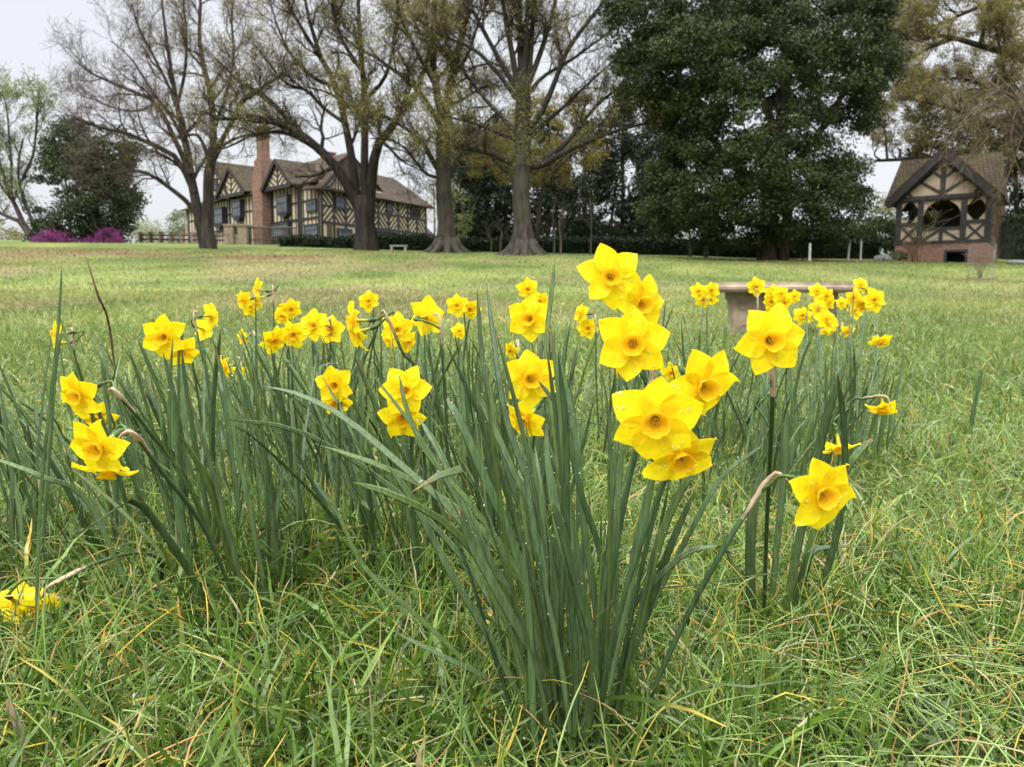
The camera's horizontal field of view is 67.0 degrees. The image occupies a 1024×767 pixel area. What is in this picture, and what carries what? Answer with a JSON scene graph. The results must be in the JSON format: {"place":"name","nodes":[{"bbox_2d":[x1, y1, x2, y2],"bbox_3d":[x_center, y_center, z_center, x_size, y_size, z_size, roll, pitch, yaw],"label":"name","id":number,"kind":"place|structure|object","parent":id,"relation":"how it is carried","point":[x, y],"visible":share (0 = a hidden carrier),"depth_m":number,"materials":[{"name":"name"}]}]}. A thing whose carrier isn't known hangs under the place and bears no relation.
{"place":"outdoors","nodes":[
{"label":"outdoors","id":0,"kind":"place"},
{"bbox_2d":[0,240,1023,766],"bbox_3d":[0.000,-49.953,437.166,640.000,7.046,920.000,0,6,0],"label":"ground","id":1,"kind":"structure","parent":0,"point":[20,246],"depth_m":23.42,"materials":[{"name":"green plant"}]},
{"bbox_2d":[0,60,70,236],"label":"pale tree","id":2,"kind":"object","parent":1,"relation":"on","point":[9,184],"visible":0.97,"depth_m":56.74,"materials":[{"name":"green plant"}]},
{"bbox_2d":[33,267,61,698],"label":"daffodil leaf","id":3,"kind":"object","parent":1,"relation":"on","point":[45,449],"visible":0.88,"depth_m":0.79,"materials":[{"name":"green plant"}]},
{"bbox_2d":[0,320,122,590],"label":"daffodil clump","id":4,"kind":"object","parent":1,"relation":"on","point":[14,491],"visible":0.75,"depth_m":1.07,"materials":[{"name":"green plant"}]},
{"bbox_2d":[0,459,140,618],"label":"daffodil leaf","id":5,"kind":"object","parent":1,"relation":"on","point":[83,496],"visible":0.79,"depth_m":0.92,"materials":[{"name":"green plant"}]},
{"bbox_2d":[0,551,164,628],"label":"daffodil","id":6,"kind":"object","parent":1,"relation":"on","point":[28,598],"visible":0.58,"depth_m":0.92,"materials":[{"name":"yellow plant"}]},
{"bbox_2d":[0,330,164,501],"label":"daffodil clump","id":7,"kind":"object","parent":1,"relation":"on","point":[66,456],"visible":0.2,"depth_m":1.61,"materials":[{"name":"green plant"}]},
{"bbox_2d":[21,114,152,242],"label":"holly tree","id":8,"kind":"object","parent":1,"relation":"on","point":[86,205],"visible":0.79,"depth_m":52.82,"materials":[{"name":"green plant"}]},
{"bbox_2d":[0,310,174,591],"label":"daffodil clump","id":9,"kind":"object","parent":1,"relation":"on","point":[118,491],"visible":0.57,"depth_m":1.12,"materials":[{"name":"green plant"}]},
{"bbox_2d":[0,318,181,545],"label":"daffodil clump","id":10,"kind":"object","parent":1,"relation":"on","point":[26,434],"visible":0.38,"depth_m":1.28,"materials":[{"name":"green plant"}]},
{"bbox_2d":[80,216,127,242],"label":"flowering shrub","id":11,"kind":"object","parent":1,"relation":"on","point":[100,236],"visible":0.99,"depth_m":50.95,"materials":[{"name":"purple plant"}]},
{"bbox_2d":[60,354,201,587],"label":"daffodil","id":12,"kind":"object","parent":1,"relation":"on","point":[77,396],"visible":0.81,"depth_m":0.88,"materials":[{"name":"yellow plant"}]},
{"bbox_2d":[70,419,253,652],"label":"daffodil","id":13,"kind":"object","parent":1,"relation":"on","point":[94,447],"visible":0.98,"depth_m":0.71,"materials":[{"name":"yellow plant"}]},
{"bbox_2d":[61,335,269,507],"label":"daffodil clump","id":14,"kind":"object","parent":1,"relation":"on","point":[155,449],"visible":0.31,"depth_m":1.57,"materials":[{"name":"green plant"}]},
{"bbox_2d":[143,313,199,560],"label":"daffodil","id":15,"kind":"object","parent":1,"relation":"on","point":[162,332],"visible":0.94,"depth_m":0.97,"materials":[{"name":"yellow plant"}]},
{"bbox_2d":[42,0,322,248],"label":"bare tree","id":16,"kind":"object","parent":1,"relation":"on","point":[204,224],"visible":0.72,"depth_m":44.30,"materials":[{"name":"brown plant"}]},
{"bbox_2d":[80,330,286,622],"bbox_3d":[-0.432,0.128,1.083,0.230,0.417,0.425,0,6,0],"label":"daffodil clump","id":17,"kind":"object","parent":1,"relation":"on","point":[175,442],"visible":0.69,"depth_m":1.00,"materials":[{"name":"green plant"}]},
{"bbox_2d":[138,231,229,244],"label":"rail fence","id":18,"kind":"object","parent":1,"relation":"on","point":[172,239],"visible":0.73,"depth_m":57.45,"materials":[{"name":"wood"}]},
{"bbox_2d":[53,319,324,641],"bbox_3d":[-0.363,0.133,0.964,0.334,0.431,0.411,-3,7,-27],"label":"daffodil clump","id":19,"kind":"object","parent":1,"relation":"on","point":[220,513],"visible":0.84,"depth_m":0.95,"materials":[{"name":"green plant"}]},
{"bbox_2d":[191,303,217,474],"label":"daffodil","id":20,"kind":"object","parent":1,"relation":"on","point":[203,328],"visible":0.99,"depth_m":1.67,"materials":[{"name":"yellow plant"}]},
{"bbox_2d":[160,311,327,456],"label":"daffodil clump","id":21,"kind":"object","parent":1,"relation":"on","point":[262,383],"visible":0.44,"depth_m":2.12,"materials":[{"name":"green plant"}]},
{"bbox_2d":[235,291,260,430],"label":"daffodil","id":22,"kind":"object","parent":1,"relation":"on","point":[247,304],"visible":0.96,"depth_m":2.10,"materials":[{"name":"yellow plant"}]},
{"bbox_2d":[135,334,371,510],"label":"daffodil clump","id":23,"kind":"object","parent":1,"relation":"on","point":[247,445],"visible":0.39,"depth_m":1.50,"materials":[{"name":"green plant"}]},
{"bbox_2d":[222,224,295,244],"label":"terrace fence","id":24,"kind":"object","parent":1,"relation":"on","point":[239,234],"visible":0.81,"depth_m":56.33,"materials":[{"name":"stone"}]},
{"bbox_2d":[258,325,291,484],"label":"daffodil","id":25,"kind":"object","parent":1,"relation":"on","point":[274,340],"visible":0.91,"depth_m":1.51,"materials":[{"name":"yellow plant"}]},
{"bbox_2d":[188,342,379,514],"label":"daffodil clump","id":26,"kind":"object","parent":1,"relation":"on","point":[299,444],"visible":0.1,"depth_m":1.49,"materials":[{"name":"green plant"}]},
{"bbox_2d":[272,298,301,438],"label":"daffodil","id":27,"kind":"object","parent":1,"relation":"on","point":[283,312],"visible":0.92,"depth_m":2.03,"materials":[{"name":"yellow plant"}]},
{"bbox_2d":[132,343,445,595],"bbox_3d":[-0.287,0.135,1.122,0.381,0.391,0.316,3,7,26],"label":"daffodil clump","id":28,"kind":"object","parent":1,"relation":"on","point":[367,503],"visible":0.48,"depth_m":1.06,"materials":[{"name":"green plant"}]},
{"bbox_2d":[280,320,318,482],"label":"daffodil","id":29,"kind":"object","parent":1,"relation":"on","point":[297,337],"visible":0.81,"depth_m":1.50,"materials":[{"name":"yellow plant"}]},
{"bbox_2d":[228,302,385,451],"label":"daffodil clump","id":30,"kind":"object","parent":1,"relation":"on","point":[355,385],"visible":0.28,"depth_m":2.11,"materials":[{"name":"green plant"}]},
{"bbox_2d":[180,126,434,244],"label":"manor house","id":31,"kind":"structure","parent":1,"relation":"on","point":[259,193],"depth_m":66.08,"materials":[{"name":"beige paint"}]},
{"bbox_2d":[166,0,472,250],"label":"bare tree","id":32,"kind":"object","parent":1,"relation":"on","point":[361,195],"visible":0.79,"depth_m":42.97,"materials":[{"name":"brown plant"}]},
{"bbox_2d":[301,308,345,467],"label":"daffodil","id":33,"kind":"object","parent":1,"relation":"on","point":[315,324],"visible":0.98,"depth_m":1.38,"materials":[{"name":"yellow plant"}]},
{"bbox_2d":[315,365,356,530],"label":"daffodil","id":34,"kind":"object","parent":1,"relation":"on","point":[337,381],"visible":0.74,"depth_m":1.12,"materials":[{"name":"yellow plant"}]},
{"bbox_2d":[228,333,456,514],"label":"daffodil clump","id":35,"kind":"object","parent":1,"relation":"on","point":[310,430],"visible":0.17,"depth_m":1.41,"materials":[{"name":"green plant"}]},
{"bbox_2d":[275,231,435,250],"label":"hedge","id":36,"kind":"object","parent":1,"relation":"on","point":[421,241],"visible":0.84,"depth_m":51.41,"materials":[{"name":"green plant"}]},
{"bbox_2d":[238,332,498,617],"bbox_3d":[-0.217,0.135,1.007,0.337,0.419,0.314,2,7,22],"label":"daffodil clump","id":37,"kind":"object","parent":1,"relation":"on","point":[391,444],"visible":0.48,"depth_m":1.04,"materials":[{"name":"green plant"}]},
{"bbox_2d":[346,301,431,576],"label":"daffodil","id":38,"kind":"object","parent":1,"relation":"on","point":[356,334],"visible":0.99,"depth_m":1.13,"materials":[{"name":"yellow plant"}]},
{"bbox_2d":[314,299,463,438],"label":"daffodil clump","id":39,"kind":"object","parent":1,"relation":"on","point":[402,367],"visible":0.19,"depth_m":2.13,"materials":[{"name":"green plant"}]},
{"bbox_2d":[381,310,414,473],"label":"daffodil","id":40,"kind":"object","parent":1,"relation":"on","point":[402,326],"visible":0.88,"depth_m":1.30,"materials":[{"name":"yellow plant"}]},
{"bbox_2d":[261,334,543,513],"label":"daffodil clump","id":41,"kind":"object","parent":1,"relation":"on","point":[379,471],"visible":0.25,"depth_m":1.41,"materials":[{"name":"green plant"}]},
{"bbox_2d":[377,365,431,594],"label":"daffodil","id":42,"kind":"object","parent":1,"relation":"on","point":[417,388],"visible":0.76,"depth_m":0.87,"materials":[{"name":"yellow plant"}]},
{"bbox_2d":[309,0,549,252],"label":"bare tree","id":43,"kind":"object","parent":1,"relation":"on","point":[446,240],"visible":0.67,"depth_m":42.15,"materials":[{"name":"brown plant"}]},
{"bbox_2d":[410,295,448,552],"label":"daffodil","id":44,"kind":"object","parent":1,"relation":"on","point":[428,312],"visible":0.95,"depth_m":1.08,"materials":[{"name":"yellow plant"}]},
{"bbox_2d":[383,306,536,459],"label":"daffodil clump","id":45,"kind":"object","parent":1,"relation":"on","point":[455,370],"visible":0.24,"depth_m":2.11,"materials":[{"name":"green plant"}]},
{"bbox_2d":[446,294,481,411],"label":"daffodil","id":46,"kind":"object","parent":1,"relation":"on","point":[458,305],"visible":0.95,"depth_m":1.86,"materials":[{"name":"yellow plant"}]},
{"bbox_2d":[451,182,477,237],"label":"pale tree","id":47,"kind":"object","parent":1,"relation":"on","point":[463,220],"visible":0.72,"depth_m":55.66,"materials":[{"name":"green plant"}]},
{"bbox_2d":[451,110,494,237],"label":"tall conifer","id":48,"kind":"object","parent":1,"relation":"on","point":[472,185],"visible":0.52,"depth_m":57.53,"materials":[{"name":"green plant"}]},
{"bbox_2d":[477,108,513,239],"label":"tall conifer","id":49,"kind":"object","parent":1,"relation":"on","point":[501,194],"visible":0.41,"depth_m":58.52,"materials":[{"name":"green plant"}]},
{"bbox_2d":[399,334,606,509],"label":"daffodil clump","id":50,"kind":"object","parent":1,"relation":"on","point":[452,424],"visible":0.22,"depth_m":1.44,"materials":[{"name":"green plant"}]},
{"bbox_2d":[415,328,601,607],"bbox_3d":[-0.017,0.134,1.019,0.268,0.420,0.314,0,6,0],"label":"daffodil clump","id":51,"kind":"object","parent":1,"relation":"on","point":[488,462],"visible":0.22,"depth_m":1.01,"materials":[{"name":"green plant"}]},
{"bbox_2d":[226,264,794,766],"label":"daffodil clump","id":52,"kind":"object","parent":1,"relation":"on","point":[560,580],"visible":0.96,"depth_m":0.70,"materials":[{"name":"green plant"}]},
{"bbox_2d":[0,385,1023,766],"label":"dew drops","id":53,"kind":"object","parent":1,"relation":"on","point":[568,651],"visible":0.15,"depth_m":0.86,"materials":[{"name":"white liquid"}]},
{"bbox_2d":[0,246,1023,401],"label":"lawn grass","id":54,"kind":"structure","parent":1,"relation":"on","point":[19,342],"depth_m":8.49,"materials":[{"name":"green plant"}]},
{"bbox_2d":[423,326,639,591],"bbox_3d":[0.037,0.122,1.116,0.340,0.422,0.318,0,6,0],"label":"daffodil clump","id":55,"kind":"object","parent":1,"relation":"on","point":[542,412],"visible":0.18,"depth_m":1.10,"materials":[{"name":"green plant"}]},
{"bbox_2d":[515,277,547,428],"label":"daffodil","id":56,"kind":"object","parent":1,"relation":"on","point":[527,287],"visible":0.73,"depth_m":1.86,"materials":[{"name":"yellow plant"}]},
{"bbox_2d":[508,294,555,537],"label":"daffodil","id":57,"kind":"object","parent":1,"relation":"on","point":[528,316],"visible":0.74,"depth_m":0.93,"materials":[{"name":"yellow plant"}]},
{"bbox_2d":[506,349,560,506],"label":"daffodil","id":58,"kind":"object","parent":1,"relation":"on","point":[528,369],"visible":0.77,"depth_m":0.75,"materials":[{"name":"yellow plant"}]},
{"bbox_2d":[388,0,682,255],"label":"bare tree","id":59,"kind":"object","parent":1,"relation":"on","point":[523,241],"visible":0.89,"depth_m":40.33,"materials":[{"name":"brown plant"}]},
{"bbox_2d":[464,90,610,241],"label":"yellow tree","id":60,"kind":"object","parent":1,"relation":"on","point":[565,173],"visible":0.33,"depth_m":48.61,"materials":[{"name":"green plant"}]},
{"bbox_2d":[469,303,620,457],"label":"daffodil clump","id":61,"kind":"object","parent":1,"relation":"on","point":[580,381],"visible":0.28,"depth_m":2.02,"materials":[{"name":"green plant"}]},
{"bbox_2d":[530,103,580,241],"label":"tall conifer","id":62,"kind":"object","parent":1,"relation":"on","point":[549,192],"visible":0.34,"depth_m":59.62,"materials":[{"name":"green plant"}]},
{"bbox_2d":[550,93,616,241],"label":"tall conifer","id":63,"kind":"object","parent":1,"relation":"on","point":[577,195],"visible":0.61,"depth_m":58.02,"materials":[{"name":"green plant"}]},
{"bbox_2d":[573,304,600,447],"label":"daffodil","id":64,"kind":"object","parent":1,"relation":"on","point":[587,328],"visible":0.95,"depth_m":2.02,"materials":[{"name":"yellow plant"}]},
{"bbox_2d":[518,305,673,468],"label":"daffodil clump","id":65,"kind":"object","parent":1,"relation":"on","point":[612,390],"visible":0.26,"depth_m":1.97,"materials":[{"name":"green plant"}]},
{"bbox_2d":[577,243,663,659],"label":"daffodil","id":66,"kind":"object","parent":1,"relation":"on","point":[610,275],"visible":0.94,"depth_m":0.70,"materials":[{"name":"yellow plant"}]},
{"bbox_2d":[587,95,653,238],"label":"tall conifer","id":67,"kind":"object","parent":1,"relation":"on","point":[626,153],"visible":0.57,"depth_m":58.58,"materials":[{"name":"green plant"}]},
{"bbox_2d":[593,306,669,728],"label":"daffodil","id":68,"kind":"object","parent":1,"relation":"on","point":[634,340],"visible":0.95,"depth_m":0.58,"materials":[{"name":"yellow plant"}]},
{"bbox_2d":[588,376,716,766],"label":"daffodil","id":69,"kind":"object","parent":1,"relation":"on","point":[658,418],"visible":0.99,"depth_m":0.49,"materials":[{"name":"yellow plant"}]},
{"bbox_2d":[626,116,688,242],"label":"tall conifer","id":70,"kind":"object","parent":1,"relation":"on","point":[646,150],"visible":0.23,"depth_m":57.03,"materials":[{"name":"green plant"}]},
{"bbox_2d":[456,235,882,258],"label":"hedge","id":71,"kind":"object","parent":1,"relation":"on","point":[659,246],"visible":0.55,"depth_m":48.00,"materials":[{"name":"green plant"}]},
{"bbox_2d":[601,349,739,762],"bbox_3d":[0.127,0.178,0.651,0.058,0.422,0.121,-3,7,-24],"label":"daffodil","id":72,"kind":"object","parent":1,"relation":"on","point":[707,381],"visible":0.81,"depth_m":0.59,"materials":[{"name":"yellow plant"}]},
{"bbox_2d":[593,296,753,434],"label":"daffodil clump","id":73,"kind":"object","parent":1,"relation":"on","point":[646,376],"visible":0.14,"depth_m":2.21,"materials":[{"name":"green plant"}]},
{"bbox_2d":[690,282,719,336],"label":"daffodil","id":74,"kind":"object","parent":1,"relation":"on","point":[700,293],"visible":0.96,"depth_m":2.44,"materials":[{"name":"yellow plant"}]},
{"bbox_2d":[639,321,809,459],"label":"daffodil clump","id":75,"kind":"object","parent":1,"relation":"on","point":[734,419],"visible":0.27,"depth_m":1.99,"materials":[{"name":"green plant"}]},
{"bbox_2d":[619,458,855,763],"bbox_3d":[0.173,0.218,0.648,0.197,0.344,0.054,6,8,43],"label":"daffodil","id":76,"kind":"object","parent":1,"relation":"on","point":[824,493],"visible":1,"depth_m":0.58,"materials":[{"name":"yellow plant"}]},
{"bbox_2d":[592,0,914,260],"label":"magnolia tree","id":77,"kind":"object","parent":1,"relation":"on","point":[711,43],"visible":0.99,"depth_m":37.58,"materials":[{"name":"green plant"}]},
{"bbox_2d":[651,375,856,520],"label":"daffodil clump","id":78,"kind":"object","parent":1,"relation":"on","point":[700,436],"visible":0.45,"depth_m":1.53,"materials":[{"name":"green plant"}]},
{"bbox_2d":[733,303,804,636],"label":"daffodil","id":79,"kind":"object","parent":1,"relation":"on","point":[771,338],"visible":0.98,"depth_m":0.61,"materials":[{"name":"yellow plant"}]},
{"bbox_2d":[754,272,791,311],"bbox_3d":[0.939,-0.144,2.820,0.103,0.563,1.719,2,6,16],"label":"daffodil","id":80,"kind":"object","parent":1,"relation":"on","point":[774,295],"visible":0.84,"depth_m":2.45,"materials":[{"name":"yellow plant"}]},
{"bbox_2d":[657,324,892,488],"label":"daffodil clump","id":81,"kind":"object","parent":1,"relation":"on","point":[762,433],"visible":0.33,"depth_m":1.77,"materials":[{"name":"green plant"}]},
{"bbox_2d":[716,282,865,337],"bbox_3d":[2.246,-0.572,6.230,1.504,0.471,0.594,-2,7,-21],"label":"stone bench","id":82,"kind":"object","parent":1,"relation":"on","point":[741,300],"visible":0.38,"depth_m":6.02,"materials":[{"name":"grey stone"}]},
{"bbox_2d":[722,366,872,635],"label":"daffodil clump","id":83,"kind":"object","parent":1,"relation":"on","point":[752,515],"visible":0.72,"depth_m":0.95,"materials":[{"name":"green plant"}]},
{"bbox_2d":[793,299,824,462],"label":"daffodil","id":84,"kind":"object","parent":1,"relation":"on","point":[802,315],"visible":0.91,"depth_m":2.20,"materials":[{"name":"yellow plant"}]},
{"bbox_2d":[599,620,1023,766],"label":"ground weeds","id":85,"kind":"object","parent":1,"relation":"on","point":[932,740],"visible":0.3,"depth_m":0.77,"materials":[{"name":"green plant"}]},
{"bbox_2d":[739,328,884,441],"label":"daffodil clump","id":86,"kind":"object","parent":1,"relation":"on","point":[832,380],"visible":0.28,"depth_m":2.18,"materials":[{"name":"green plant"}]},
{"bbox_2d":[726,337,900,505],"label":"daffodil clump","id":87,"kind":"object","parent":1,"relation":"on","point":[805,458],"visible":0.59,"depth_m":1.62,"materials":[{"name":"green plant"}]},
{"bbox_2d":[808,283,835,421],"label":"daffodil","id":88,"kind":"object","parent":1,"relation":"on","point":[818,292],"visible":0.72,"depth_m":2.58,"materials":[{"name":"yellow plant"}]},
{"bbox_2d":[811,304,838,445],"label":"daffodil","id":89,"kind":"object","parent":1,"relation":"on","point":[826,319],"visible":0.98,"depth_m":1.73,"materials":[{"name":"yellow plant"}]},
{"bbox_2d":[823,422,860,558],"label":"daffodil","id":90,"kind":"object","parent":1,"relation":"on","point":[829,445],"visible":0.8,"depth_m":1.14,"materials":[{"name":"yellow plant"}]},
{"bbox_2d":[845,291,864,361],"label":"daffodil","id":91,"kind":"object","parent":1,"relation":"on","point":[857,312],"visible":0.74,"depth_m":2.44,"materials":[{"name":"yellow plant"}]},
{"bbox_2d":[798,329,935,482],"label":"daffodil clump","id":92,"kind":"object","parent":1,"relation":"on","point":[879,439],"visible":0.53,"depth_m":1.85,"materials":[{"name":"green plant"}]},
{"bbox_2d":[836,390,897,466],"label":"daffodil","id":93,"kind":"object","parent":1,"relation":"on","point":[883,408],"visible":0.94,"depth_m":1.43,"materials":[{"name":"yellow plant"}]},
{"bbox_2d":[855,278,884,478],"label":"daffodil","id":94,"kind":"object","parent":1,"relation":"on","point":[873,299],"visible":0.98,"depth_m":1.79,"materials":[{"name":"yellow plant"}]},
{"bbox_2d":[861,214,903,255],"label":"green shrub","id":95,"kind":"object","parent":1,"relation":"on","point":[886,225],"visible":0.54,"depth_m":48.46,"materials":[{"name":"green plant"}]},
{"bbox_2d":[891,200,965,262],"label":"climbing shrub","id":96,"kind":"object","parent":1,"relation":"on","point":[932,215],"visible":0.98,"depth_m":41.17,"materials":[{"name":"brown plant"}]},
{"bbox_2d":[857,98,1005,257],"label":"bare tree","id":97,"kind":"object","parent":1,"relation":"on","point":[885,143],"visible":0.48,"depth_m":48.77,"materials":[{"name":"brown plant"}]},
{"bbox_2d":[849,0,1023,161],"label":"yellow tree","id":98,"kind":"object","parent":1,"relation":"on","point":[1001,19],"visible":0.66,"depth_m":46.27,"materials":[{"name":"grey plant"}]},
{"bbox_2d":[884,146,1008,263],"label":"garden pavilion","id":99,"kind":"structure","parent":1,"relation":"on","point":[916,182],"depth_m":42.45,"materials":[{"name":"brown wood"}]},
{"bbox_2d":[895,24,1023,187],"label":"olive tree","id":100,"kind":"object","parent":1,"relation":"on","point":[982,72],"visible":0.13,"depth_m":53.53,"materials":[{"name":"green plant"}]},
{"bbox_2d":[901,113,1023,250],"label":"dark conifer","id":101,"kind":"object","parent":1,"relation":"on","point":[1017,197],"visible":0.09,"depth_m":50.09,"materials":[{"name":"green plant"}]},
{"bbox_2d":[921,59,1023,214],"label":"weeping tree","id":102,"kind":"object","parent":1,"relation":"on","point":[1013,95],"visible":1,"depth_m":37.12,"materials":[{"name":"brown plant"}]},
{"bbox_2d":[999,213,1023,259],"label":"hedge","id":103,"kind":"object","parent":1,"relation":"on","point":[1012,239],"visible":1,"depth_m":47.37,"materials":[{"name":"green plant"}]},
{"bbox_2d":[0,0,1023,253],"label":"sky","id":104,"kind":"structure","parent":0,"point":[23,33],"materials":[{"name":"white"}]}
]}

